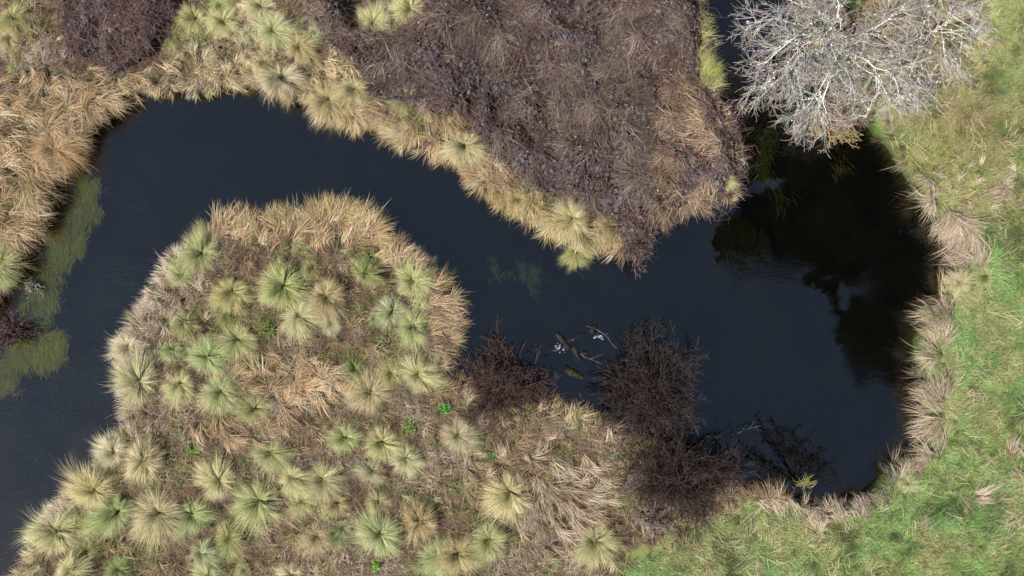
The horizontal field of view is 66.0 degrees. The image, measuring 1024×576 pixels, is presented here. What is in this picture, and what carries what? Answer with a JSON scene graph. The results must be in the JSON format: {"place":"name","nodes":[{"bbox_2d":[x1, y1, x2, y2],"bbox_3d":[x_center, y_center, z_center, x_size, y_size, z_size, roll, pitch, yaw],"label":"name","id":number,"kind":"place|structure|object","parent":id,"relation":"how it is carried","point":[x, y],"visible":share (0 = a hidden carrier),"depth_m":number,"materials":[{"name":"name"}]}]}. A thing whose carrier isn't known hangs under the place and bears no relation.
{"place":"outdoors","nodes":[
{"label":"outdoors","id":0,"kind":"place"},
{"bbox_2d":[0,0,1023,575],"bbox_3d":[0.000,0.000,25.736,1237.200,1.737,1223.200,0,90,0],"label":"ground","id":1,"kind":"structure","parent":0,"point":[820,334],"depth_m":26.09,"materials":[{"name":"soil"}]},
{"bbox_2d":[0,238,22,297],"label":"grass tussock","id":2,"kind":"object","parent":1,"relation":"on","point":[9,281],"depth_m":24.64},
{"bbox_2d":[0,28,23,54],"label":"grass tussock","id":3,"kind":"object","parent":1,"relation":"on","point":[7,40],"depth_m":24.69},
{"bbox_2d":[0,2,35,39],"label":"grass tussock","id":4,"kind":"object","parent":1,"relation":"on","point":[17,12],"depth_m":24.65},
{"bbox_2d":[11,496,84,562],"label":"grass tussock","id":5,"kind":"object","parent":1,"relation":"on","point":[57,537],"depth_m":24.60,"materials":[{"name":"plant"}]},
{"bbox_2d":[24,125,97,182],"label":"grass tussock","id":6,"kind":"object","parent":1,"relation":"on","point":[45,150],"depth_m":24.63,"materials":[{"name":"plant"}]},
{"bbox_2d":[0,74,146,316],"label":"bank sedge","id":7,"kind":"object","parent":1,"relation":"on","point":[33,196],"visible":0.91,"depth_m":24.68,"materials":[{"name":"beige plant"}]},
{"bbox_2d":[53,542,101,575],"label":"grass tussock","id":8,"kind":"object","parent":1,"relation":"on","point":[63,570],"depth_m":24.57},
{"bbox_2d":[56,508,98,544],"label":"grass tussock","id":9,"kind":"object","parent":1,"relation":"on","point":[80,525],"depth_m":24.74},
{"bbox_2d":[63,535,105,575],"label":"grass tussock","id":10,"kind":"object","parent":1,"relation":"on","point":[89,549],"depth_m":24.71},
{"bbox_2d":[56,453,121,511],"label":"grass tussock","id":11,"kind":"object","parent":1,"relation":"on","point":[93,493],"depth_m":24.58,"materials":[{"name":"plant"}]},
{"bbox_2d":[72,489,136,544],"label":"grass tussock","id":12,"kind":"object","parent":1,"relation":"on","point":[111,516],"depth_m":24.58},
{"bbox_2d":[85,425,130,469],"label":"grass tussock","id":13,"kind":"object","parent":1,"relation":"on","point":[109,458],"depth_m":24.64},
{"bbox_2d":[95,460,125,489],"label":"grass tussock","id":14,"kind":"object","parent":1,"relation":"on","point":[113,473],"depth_m":24.73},
{"bbox_2d":[45,0,189,87],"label":"bramble thicket","id":15,"kind":"object","parent":1,"relation":"on","point":[138,14],"visible":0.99,"depth_m":24.34,"materials":[{"name":"brown plant"}]},
{"bbox_2d":[103,552,138,575],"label":"grass tussock","id":16,"kind":"object","parent":1,"relation":"on","point":[120,569],"depth_m":24.73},
{"bbox_2d":[102,328,143,365],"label":"grass tussock","id":17,"kind":"object","parent":1,"relation":"on","point":[120,348],"depth_m":24.66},
{"bbox_2d":[100,341,160,422],"bbox_3d":[-11.813,2.812,24.452,2.007,1.188,2.887,19,97,-8],"label":"grass tussock","id":18,"kind":"object","parent":1,"relation":"on","point":[129,377],"depth_m":24.53,"materials":[{"name":"plant"}]},
{"bbox_2d":[118,431,171,488],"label":"grass tussock","id":19,"kind":"object","parent":1,"relation":"on","point":[143,455],"depth_m":24.56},
{"bbox_2d":[123,483,191,564],"bbox_3d":[-11.192,7.217,24.584,2.749,1.155,2.855,-26,76,1],"label":"grass tussock","id":20,"kind":"object","parent":1,"relation":"on","point":[151,519],"depth_m":24.59,"materials":[{"name":"plant"}]},
{"bbox_2d":[153,340,187,364],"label":"grass tussock","id":21,"kind":"object","parent":1,"relation":"on","point":[175,347],"depth_m":24.73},
{"bbox_2d":[155,15,188,57],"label":"grass tussock","id":22,"kind":"object","parent":1,"relation":"on","point":[167,41],"depth_m":24.70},
{"bbox_2d":[159,367,199,413],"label":"grass tussock","id":23,"kind":"object","parent":1,"relation":"on","point":[173,385],"depth_m":24.70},
{"bbox_2d":[165,254,193,287],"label":"grass tussock","id":24,"kind":"object","parent":1,"relation":"on","point":[180,270],"depth_m":24.69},
{"bbox_2d":[162,308,200,346],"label":"grass tussock","id":25,"kind":"object","parent":1,"relation":"on","point":[179,325],"depth_m":24.70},
{"bbox_2d":[173,0,207,39],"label":"grass tussock","id":26,"kind":"object","parent":1,"relation":"on","point":[192,21],"depth_m":24.64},
{"bbox_2d":[166,494,217,545],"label":"grass tussock","id":27,"kind":"object","parent":1,"relation":"on","point":[202,514],"depth_m":24.64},
{"bbox_2d":[172,214,224,276],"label":"grass tussock","id":28,"kind":"object","parent":1,"relation":"on","point":[197,256],"depth_m":24.57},
{"bbox_2d":[187,536,224,574],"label":"grass tussock","id":29,"kind":"object","parent":1,"relation":"on","point":[209,553],"depth_m":24.63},
{"bbox_2d":[187,548,227,575],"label":"grass tussock","id":30,"kind":"object","parent":1,"relation":"on","point":[203,572],"depth_m":24.66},
{"bbox_2d":[182,331,235,376],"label":"grass tussock","id":31,"kind":"object","parent":1,"relation":"on","point":[204,350],"depth_m":24.65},
{"bbox_2d":[189,453,236,506],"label":"grass tussock","id":32,"kind":"object","parent":1,"relation":"on","point":[210,478],"depth_m":24.64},
{"bbox_2d":[190,368,247,422],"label":"grass tussock","id":33,"kind":"object","parent":1,"relation":"on","point":[218,396],"depth_m":24.61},
{"bbox_2d":[200,2,244,41],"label":"grass tussock","id":34,"kind":"object","parent":1,"relation":"on","point":[216,21],"depth_m":24.64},
{"bbox_2d":[207,0,239,16],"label":"grass tussock","id":35,"kind":"object","parent":1,"relation":"on","point":[223,3],"depth_m":24.73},
{"bbox_2d":[211,305,238,332],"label":"grass tussock","id":36,"kind":"object","parent":1,"relation":"on","point":[218,310],"depth_m":24.71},
{"bbox_2d":[204,277,253,319],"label":"grass tussock","id":37,"kind":"object","parent":1,"relation":"on","point":[226,297],"depth_m":24.64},
{"bbox_2d":[213,515,247,563],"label":"grass tussock","id":38,"kind":"object","parent":1,"relation":"on","point":[229,540],"depth_m":24.63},
{"bbox_2d":[208,317,260,372],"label":"grass tussock","id":39,"kind":"object","parent":1,"relation":"on","point":[236,344],"depth_m":24.67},
{"bbox_2d":[234,22,257,48],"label":"grass tussock","id":40,"kind":"object","parent":1,"relation":"on","point":[248,31],"depth_m":24.76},
{"bbox_2d":[219,474,286,546],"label":"grass tussock","id":41,"kind":"object","parent":1,"relation":"on","point":[252,508],"depth_m":24.60,"materials":[{"name":"plant"}]},
{"bbox_2d":[228,391,278,424],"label":"grass tussock","id":42,"kind":"object","parent":1,"relation":"on","point":[249,411],"depth_m":24.67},
{"bbox_2d":[235,0,279,25],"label":"grass tussock","id":43,"kind":"object","parent":1,"relation":"on","point":[263,6],"depth_m":24.64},
{"bbox_2d":[249,51,280,83],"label":"grass tussock","id":44,"kind":"object","parent":1,"relation":"on","point":[264,63],"depth_m":24.66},
{"bbox_2d":[245,7,303,57],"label":"grass tussock","id":45,"kind":"object","parent":1,"relation":"on","point":[275,35],"depth_m":24.62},
{"bbox_2d":[247,437,301,480],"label":"grass tussock","id":46,"kind":"object","parent":1,"relation":"on","point":[274,458],"depth_m":24.64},
{"bbox_2d":[246,59,310,106],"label":"grass tussock","id":47,"kind":"object","parent":1,"relation":"on","point":[275,81],"depth_m":24.51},
{"bbox_2d":[251,255,313,314],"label":"grass tussock","id":48,"kind":"object","parent":1,"relation":"on","point":[279,284],"depth_m":24.58,"materials":[{"name":"plant"}]},
{"bbox_2d":[270,558,303,575],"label":"grass tussock","id":49,"kind":"object","parent":1,"relation":"on","point":[292,570],"depth_m":24.70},
{"bbox_2d":[275,462,316,504],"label":"grass tussock","id":50,"kind":"object","parent":1,"relation":"on","point":[294,484],"depth_m":24.60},
{"bbox_2d":[278,300,325,346],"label":"grass tussock","id":51,"kind":"object","parent":1,"relation":"on","point":[296,321],"depth_m":24.64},
{"bbox_2d":[283,29,321,68],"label":"grass tussock","id":52,"kind":"object","parent":1,"relation":"on","point":[305,44],"depth_m":24.66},
{"bbox_2d":[285,491,321,524],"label":"grass tussock","id":53,"kind":"object","parent":1,"relation":"on","point":[298,509],"depth_m":24.74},
{"bbox_2d":[299,258,323,283],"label":"grass tussock","id":54,"kind":"object","parent":1,"relation":"on","point":[309,268],"depth_m":24.73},
{"bbox_2d":[295,522,330,561],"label":"grass tussock","id":55,"kind":"object","parent":1,"relation":"on","point":[310,539],"depth_m":24.66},
{"bbox_2d":[300,81,344,132],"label":"grass tussock","id":56,"kind":"object","parent":1,"relation":"on","point":[322,103],"depth_m":24.60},
{"bbox_2d":[301,276,350,330],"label":"grass tussock","id":57,"kind":"object","parent":1,"relation":"on","point":[331,295],"depth_m":24.54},
{"bbox_2d":[304,459,352,507],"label":"grass tussock","id":58,"kind":"object","parent":1,"relation":"on","point":[322,486],"depth_m":24.63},
{"bbox_2d":[317,310,340,337],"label":"grass tussock","id":59,"kind":"object","parent":1,"relation":"on","point":[333,324],"depth_m":24.77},
{"bbox_2d":[314,492,350,519],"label":"grass tussock","id":60,"kind":"object","parent":1,"relation":"on","point":[334,505],"depth_m":24.65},
{"bbox_2d":[322,521,352,553],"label":"grass tussock","id":61,"kind":"object","parent":1,"relation":"on","point":[331,536],"depth_m":24.63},
{"bbox_2d":[329,518,354,547],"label":"grass tussock","id":62,"kind":"object","parent":1,"relation":"on","point":[341,532],"depth_m":24.68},
{"bbox_2d":[318,420,366,456],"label":"grass tussock","id":63,"kind":"object","parent":1,"relation":"on","point":[338,441],"depth_m":24.70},
{"bbox_2d":[328,74,373,118],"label":"grass tussock","id":64,"kind":"object","parent":1,"relation":"on","point":[344,89],"depth_m":24.58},
{"bbox_2d":[337,358,366,384],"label":"grass tussock","id":65,"kind":"object","parent":1,"relation":"on","point":[351,366],"depth_m":24.74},
{"bbox_2d":[333,360,396,417],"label":"grass tussock","id":66,"kind":"object","parent":1,"relation":"on","point":[366,384],"depth_m":24.64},
{"bbox_2d":[347,252,388,293],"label":"grass tussock","id":67,"kind":"object","parent":1,"relation":"on","point":[363,273],"depth_m":24.62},
{"bbox_2d":[354,459,386,488],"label":"grass tussock","id":68,"kind":"object","parent":1,"relation":"on","point":[364,471],"depth_m":24.73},
{"bbox_2d":[350,0,398,46],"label":"grass tussock","id":69,"kind":"object","parent":1,"relation":"on","point":[374,14],"depth_m":24.70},
{"bbox_2d":[342,498,408,563],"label":"grass tussock","id":70,"kind":"object","parent":1,"relation":"on","point":[375,530],"depth_m":24.60,"materials":[{"name":"plant"}]},
{"bbox_2d":[6,191,748,575],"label":"bank sedge","id":71,"kind":"object","parent":1,"relation":"on","point":[396,251],"visible":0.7,"depth_m":24.74,"materials":[{"name":"beige plant"}]},
{"bbox_2d":[364,488,392,515],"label":"grass tussock","id":72,"kind":"object","parent":1,"relation":"on","point":[374,505],"depth_m":24.76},
{"bbox_2d":[359,424,410,465],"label":"grass tussock","id":73,"kind":"object","parent":1,"relation":"on","point":[382,437],"depth_m":24.67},
{"bbox_2d":[369,357,404,391],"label":"grass tussock","id":74,"kind":"object","parent":1,"relation":"on","point":[387,377],"depth_m":24.75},
{"bbox_2d":[369,292,410,333],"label":"grass tussock","id":75,"kind":"object","parent":1,"relation":"on","point":[391,311],"depth_m":24.70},
{"bbox_2d":[53,0,742,252],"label":"bramble thatch","id":76,"kind":"object","parent":1,"relation":"on","point":[516,78],"visible":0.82,"depth_m":24.51,"materials":[{"name":"brown plant"}]},
{"bbox_2d":[382,83,420,119],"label":"grass tussock","id":77,"kind":"object","parent":1,"relation":"on","point":[398,104],"depth_m":24.66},
{"bbox_2d":[385,0,422,26],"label":"grass tussock","id":78,"kind":"object","parent":1,"relation":"on","point":[404,5],"depth_m":24.70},
{"bbox_2d":[383,439,427,484],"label":"grass tussock","id":79,"kind":"object","parent":1,"relation":"on","point":[414,460],"depth_m":24.69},
{"bbox_2d":[389,257,437,304],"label":"grass tussock","id":80,"kind":"object","parent":1,"relation":"on","point":[407,275],"depth_m":24.63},
{"bbox_2d":[391,305,442,354],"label":"grass tussock","id":81,"kind":"object","parent":1,"relation":"on","point":[408,330],"depth_m":24.64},
{"bbox_2d":[396,495,438,552],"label":"grass tussock","id":82,"kind":"object","parent":1,"relation":"on","point":[421,524],"depth_m":24.65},
{"bbox_2d":[398,348,446,395],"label":"grass tussock","id":83,"kind":"object","parent":1,"relation":"on","point":[414,368],"depth_m":24.59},
{"bbox_2d":[412,530,454,575],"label":"grass tussock","id":84,"kind":"object","parent":1,"relation":"on","point":[431,551],"depth_m":24.66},
{"bbox_2d":[127,0,754,265],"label":"bank sedge","id":85,"kind":"object","parent":1,"relation":"on","point":[466,173],"visible":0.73,"depth_m":24.75,"materials":[{"name":"beige plant"}]},
{"bbox_2d":[428,532,481,575],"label":"grass tussock","id":86,"kind":"object","parent":1,"relation":"on","point":[457,550],"depth_m":24.59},
{"bbox_2d":[438,412,484,459],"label":"grass tussock","id":87,"kind":"object","parent":1,"relation":"on","point":[462,439],"depth_m":24.64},
{"bbox_2d":[434,130,492,171],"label":"grass tussock","id":88,"kind":"object","parent":1,"relation":"on","point":[461,150],"depth_m":24.53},
{"bbox_2d":[465,520,511,570],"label":"grass tussock","id":89,"kind":"object","parent":1,"relation":"on","point":[488,541],"depth_m":24.62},
{"bbox_2d":[476,471,535,526],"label":"grass tussock","id":90,"kind":"object","parent":1,"relation":"on","point":[501,500],"depth_m":24.52,"materials":[{"name":"plant"}]},
{"bbox_2d":[448,318,567,438],"bbox_3d":[-0.407,3.008,24.512,3.677,2.239,3.711,-32,90,0],"label":"bare bush","id":91,"kind":"object","parent":1,"relation":"on","point":[501,385],"visible":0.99,"depth_m":24.45,"materials":[{"name":"brown plant"}]},
{"bbox_2d":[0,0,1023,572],"bbox_3d":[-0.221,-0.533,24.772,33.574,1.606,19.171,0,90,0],"label":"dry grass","id":92,"kind":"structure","parent":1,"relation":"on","point":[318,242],"depth_m":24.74,"materials":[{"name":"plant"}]},
{"bbox_2d":[501,186,528,216],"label":"grass tussock","id":93,"kind":"object","parent":1,"relation":"on","point":[513,202],"depth_m":24.68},
{"bbox_2d":[295,0,750,255],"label":"dead grass","id":94,"kind":"structure","parent":1,"relation":"on","point":[599,75],"depth_m":24.34,"materials":[{"name":"plant"}]},
{"bbox_2d":[292,0,762,265],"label":"bramble thicket","id":95,"kind":"object","parent":1,"relation":"on","point":[498,97],"visible":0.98,"depth_m":24.38,"materials":[{"name":"brown plant"}]},
{"bbox_2d":[515,254,547,299],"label":"water weed","id":96,"kind":"object","parent":1,"relation":"on","point":[536,277],"visible":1,"depth_m":25.58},
{"bbox_2d":[549,195,590,249],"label":"grass tussock","id":97,"kind":"object","parent":1,"relation":"on","point":[571,211],"depth_m":24.70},
{"bbox_2d":[557,243,598,271],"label":"grass tussock","id":98,"kind":"object","parent":1,"relation":"on","point":[572,256],"depth_m":25.11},
{"bbox_2d":[564,520,624,575],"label":"grass tussock","id":99,"kind":"object","parent":1,"relation":"on","point":[598,544],"depth_m":24.52,"materials":[{"name":"plant"}]},
{"bbox_2d":[594,213,626,251],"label":"grass tussock","id":100,"kind":"object","parent":1,"relation":"on","point":[609,232],"depth_m":24.63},
{"bbox_2d":[611,228,656,276],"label":"bare bush","id":101,"kind":"object","parent":1,"relation":"on","point":[635,253],"visible":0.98,"depth_m":24.45,"materials":[{"name":"brown plant"}]},
{"bbox_2d":[587,316,709,454],"bbox_3d":[4.248,3.001,24.343,3.959,2.838,4.337,0,90,0],"label":"bare bush","id":102,"kind":"object","parent":1,"relation":"on","point":[653,394],"visible":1,"depth_m":24.20,"materials":[{"name":"brown plant"}]},
{"bbox_2d":[631,499,676,546],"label":"bare bush","id":103,"kind":"object","parent":1,"relation":"on","point":[660,526],"visible":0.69,"depth_m":24.59,"materials":[{"name":"brown plant"}]},
{"bbox_2d":[606,406,761,550],"bbox_3d":[5.129,5.991,23.737,4.861,2.512,3.758,19,90,0],"label":"bare bush","id":104,"kind":"object","parent":1,"relation":"on","point":[676,479],"visible":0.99,"depth_m":23.72,"materials":[{"name":"brown plant"}]},
{"bbox_2d":[699,440,752,498],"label":"bare bush","id":105,"kind":"object","parent":1,"relation":"on","point":[729,470],"visible":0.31,"depth_m":24.84,"materials":[{"name":"brown plant"}]},
{"bbox_2d":[697,209,776,298],"bbox_3d":[7.352,-0.927,25.638,2.744,0.133,2.580,39,90,0],"label":"water weed","id":106,"kind":"object","parent":1,"relation":"on","point":[747,254],"visible":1,"depth_m":25.62,"materials":[{"name":"plant"}]},
{"bbox_2d":[744,123,800,224],"bbox_3d":[8.335,-3.572,25.637,1.682,0.130,3.391,-22,90,0],"label":"water weed","id":107,"kind":"object","parent":1,"relation":"on","point":[762,166],"visible":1,"depth_m":25.63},
{"bbox_2d":[739,416,840,489],"bbox_3d":[8.835,5.345,24.748,3.075,1.120,2.179,18,90,0],"label":"leaning shrub","id":108,"kind":"object","parent":1,"relation":"on","point":[799,482],"visible":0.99,"depth_m":24.74,"materials":[{"name":"brown plant"}]},
{"bbox_2d":[620,0,1023,575],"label":"meadow grass","id":109,"kind":"structure","parent":1,"relation":"on","point":[938,518],"depth_m":24.88,"materials":[{"name":"plant"}]},
{"bbox_2d":[634,0,1023,575],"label":"straw","id":110,"kind":"object","parent":1,"relation":"on","point":[972,393],"visible":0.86,"depth_m":24.79,"materials":[{"name":"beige plant"}]},
{"bbox_2d":[803,87,861,152],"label":"brown shrub","id":111,"kind":"object","parent":1,"relation":"on","point":[838,129],"visible":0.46,"depth_m":24.84,"materials":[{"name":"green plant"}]},
{"bbox_2d":[724,0,949,157],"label":"lichen tree","id":112,"kind":"object","parent":1,"relation":"on","point":[834,52],"visible":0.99,"depth_m":21.63,"materials":[{"name":"grey plant"}]},
{"bbox_2d":[743,0,997,531],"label":"bank sedge","id":113,"kind":"object","parent":1,"relation":"on","point":[955,223],"visible":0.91,"depth_m":24.75,"materials":[{"name":"beige plant"}]},
{"bbox_2d":[848,0,944,97],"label":"tree","id":114,"kind":"object","parent":1,"relation":"on","point":[927,29],"visible":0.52,"depth_m":24.28,"materials":[{"name":"grey plant"}]},
{"bbox_2d":[892,471,922,494],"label":"grass tussock","id":115,"kind":"object","parent":1,"relation":"on","point":[904,480],"depth_m":24.78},
{"bbox_2d":[842,0,1010,118],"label":"lichen tree","id":116,"kind":"object","parent":1,"relation":"on","point":[929,34],"visible":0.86,"depth_m":21.69,"materials":[{"name":"grey plant"}]},
{"bbox_2d":[945,269,972,294],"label":"grass tussock","id":117,"kind":"object","parent":1,"relation":"on","point":[964,278],"depth_m":24.75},
{"bbox_2d":[970,262,994,288],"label":"grass tussock","id":118,"kind":"object","parent":1,"relation":"on","point":[983,276],"depth_m":24.74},
{"label":"river","id":119,"kind":"structure","parent":0,"visible":0},
{"bbox_2d":[0,352,24,398],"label":"water weed","id":120,"kind":"object","parent":119,"relation":"in","point":[8,383],"visible":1,"depth_m":25.50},
{"bbox_2d":[0,308,41,353],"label":"bare bush","id":121,"kind":"object","parent":119,"relation":"in","point":[9,333],"visible":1,"depth_m":25.05,"materials":[{"name":"brown plant"}]},
{"bbox_2d":[24,328,71,380],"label":"water weed","id":122,"kind":"object","parent":119,"relation":"in","point":[54,349],"visible":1,"depth_m":25.48,"materials":[{"name":"plant"}]},
{"bbox_2d":[0,167,107,383],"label":"water weed","id":123,"kind":"object","parent":119,"relation":"in","point":[76,203],"visible":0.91,"depth_m":25.47,"materials":[{"name":"plant"}]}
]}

